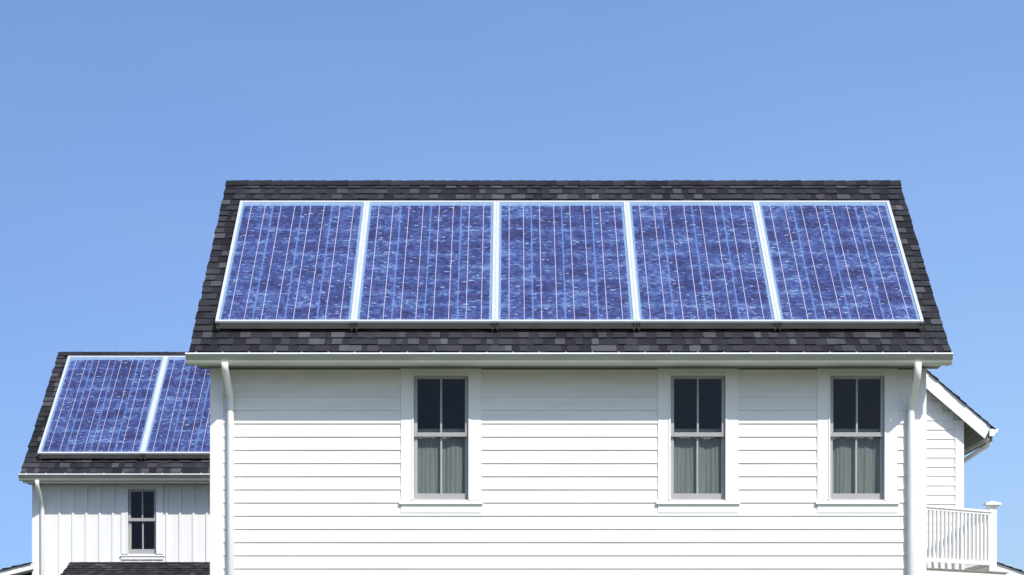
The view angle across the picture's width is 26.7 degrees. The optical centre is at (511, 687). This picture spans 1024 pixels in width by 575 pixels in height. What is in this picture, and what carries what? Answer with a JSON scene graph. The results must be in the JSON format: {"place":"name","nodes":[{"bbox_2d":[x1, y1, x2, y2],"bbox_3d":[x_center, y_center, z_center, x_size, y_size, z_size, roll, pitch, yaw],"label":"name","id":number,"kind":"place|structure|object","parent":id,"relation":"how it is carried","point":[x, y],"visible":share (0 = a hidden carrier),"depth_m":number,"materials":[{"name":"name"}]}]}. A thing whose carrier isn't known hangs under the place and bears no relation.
{"place":"outdoors","nodes":[
{"label":"outdoors","id":0,"kind":"place"},
{"bbox_2d":[0,352,209,574],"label":"house wing","id":1,"kind":"structure","parent":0,"point":[117,516],"depth_m":34.42,"materials":[{"name":"white wood"}]},
{"bbox_2d":[38,356,165,459],"bbox_3d":[-6.687,-4.605,35.375,1.656,0.133,3.054,0,39,0],"label":"solar panel","id":2,"kind":"object","parent":1,"relation":"on","point":[102,406],"visible":1,"depth_m":35.24,"materials":[{"name":"glass"}]},
{"bbox_2d":[120,485,164,559],"bbox_3d":[-5.897,-2.645,34.471,0.709,1.214,0.178,0,0,0],"label":"window","id":3,"kind":"structure","parent":1,"relation":"in","point":[126,520],"depth_m":34.39,"materials":[{"name":"white paint"}]},
{"bbox_2d":[142,356,209,459],"bbox_3d":[-5.030,-4.605,35.375,1.656,0.133,3.054,0,39,0],"label":"solar panel","id":4,"kind":"object","parent":1,"relation":"on","point":[179,425],"visible":0.56,"depth_m":35.06,"materials":[{"name":"glass"}]},
{"bbox_2d":[0,0,1023,570],"label":"sky","id":5,"kind":"structure","parent":0,"point":[125,125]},
{"bbox_2d":[185,180,952,574],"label":"house","id":6,"kind":"structure","parent":0,"point":[569,436],"depth_m":25.51,"materials":[{"name":"white paint"}]},
{"bbox_2d":[215,201,366,330],"bbox_3d":[-2.663,-5.192,26.421,1.619,0.133,3.054,0,40,0],"label":"solar panel","id":7,"kind":"object","parent":6,"relation":"attached to","point":[293,264],"visible":1,"depth_m":26.25,"materials":[{"name":"glass"}]},
{"bbox_2d":[354,201,495,330],"bbox_3d":[-1.026,-5.192,26.421,1.653,0.133,3.054,0,40,0],"label":"solar panel","id":8,"kind":"object","parent":6,"relation":"attached to","point":[427,264],"visible":1,"depth_m":26.25,"materials":[{"name":"glass"}]},
{"bbox_2d":[399,369,482,512],"bbox_3d":[-0.838,-2.915,25.564,0.991,1.704,0.192,0,0,0],"label":"window","id":9,"kind":"structure","parent":6,"relation":"in","point":[410,434],"depth_m":25.50,"materials":[{"name":"white paint"}]},
{"bbox_2d":[418,429,464,493],"bbox_3d":[-0.833,-2.634,25.634,0.673,0.874,0.039,0,0,0],"label":"curtain","id":10,"kind":"object","parent":6,"relation":"hanging from","point":[453,465],"visible":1,"depth_m":25.64,"materials":[{"name":"fabric"}]},
{"bbox_2d":[495,201,636,330],"bbox_3d":[0.630,-5.192,26.421,1.657,0.133,3.054,0,40,0],"label":"solar panel","id":11,"kind":"object","parent":6,"relation":"attached to","point":[563,264],"visible":1,"depth_m":26.25,"materials":[{"name":"glass"}]},
{"bbox_2d":[674,429,720,493],"bbox_3d":[2.207,-2.634,25.636,0.674,0.874,0.045,0,0,0],"label":"curtain","id":12,"kind":"object","parent":6,"relation":"hanging from","point":[709,465],"visible":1,"depth_m":25.64,"materials":[{"name":"fabric"}]},
{"bbox_2d":[656,369,739,512],"bbox_3d":[2.199,-2.915,25.564,0.991,1.704,0.192,0,0,0],"label":"window","id":13,"kind":"structure","parent":6,"relation":"in","point":[728,434],"depth_m":25.50,"materials":[{"name":"white paint"}]},
{"bbox_2d":[626,201,777,330],"bbox_3d":[2.285,-5.192,26.421,1.653,0.133,3.054,0,40,0],"label":"solar panel","id":14,"kind":"object","parent":6,"relation":"attached to","point":[699,264],"visible":1,"depth_m":26.25,"materials":[{"name":"glass"}]},
{"bbox_2d":[756,201,923,330],"bbox_3d":[3.964,-5.192,26.421,1.703,0.133,3.054,0,40,0],"label":"solar panel","id":15,"kind":"object","parent":6,"relation":"attached to","point":[837,264],"visible":1,"depth_m":26.25,"materials":[{"name":"glass"}]},
{"bbox_2d":[833,429,879,493],"bbox_3d":[4.090,-2.634,25.638,0.669,0.874,0.052,0,0,0],"label":"curtain","id":16,"kind":"object","parent":6,"relation":"hanging from","point":[844,465],"visible":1,"depth_m":25.64,"materials":[{"name":"fabric"}]},
{"bbox_2d":[815,369,898,512],"bbox_3d":[4.081,-2.915,25.564,0.987,1.704,0.192,0,0,0],"label":"window","id":17,"kind":"structure","parent":6,"relation":"in","point":[887,435],"depth_m":25.50,"materials":[{"name":"white paint"}]},
{"bbox_2d":[926,369,1023,574],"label":"house extension","id":18,"kind":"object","parent":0,"point":[958,429],"visible":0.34,"depth_m":34.97,"materials":[{"name":"white paint"}]}
]}

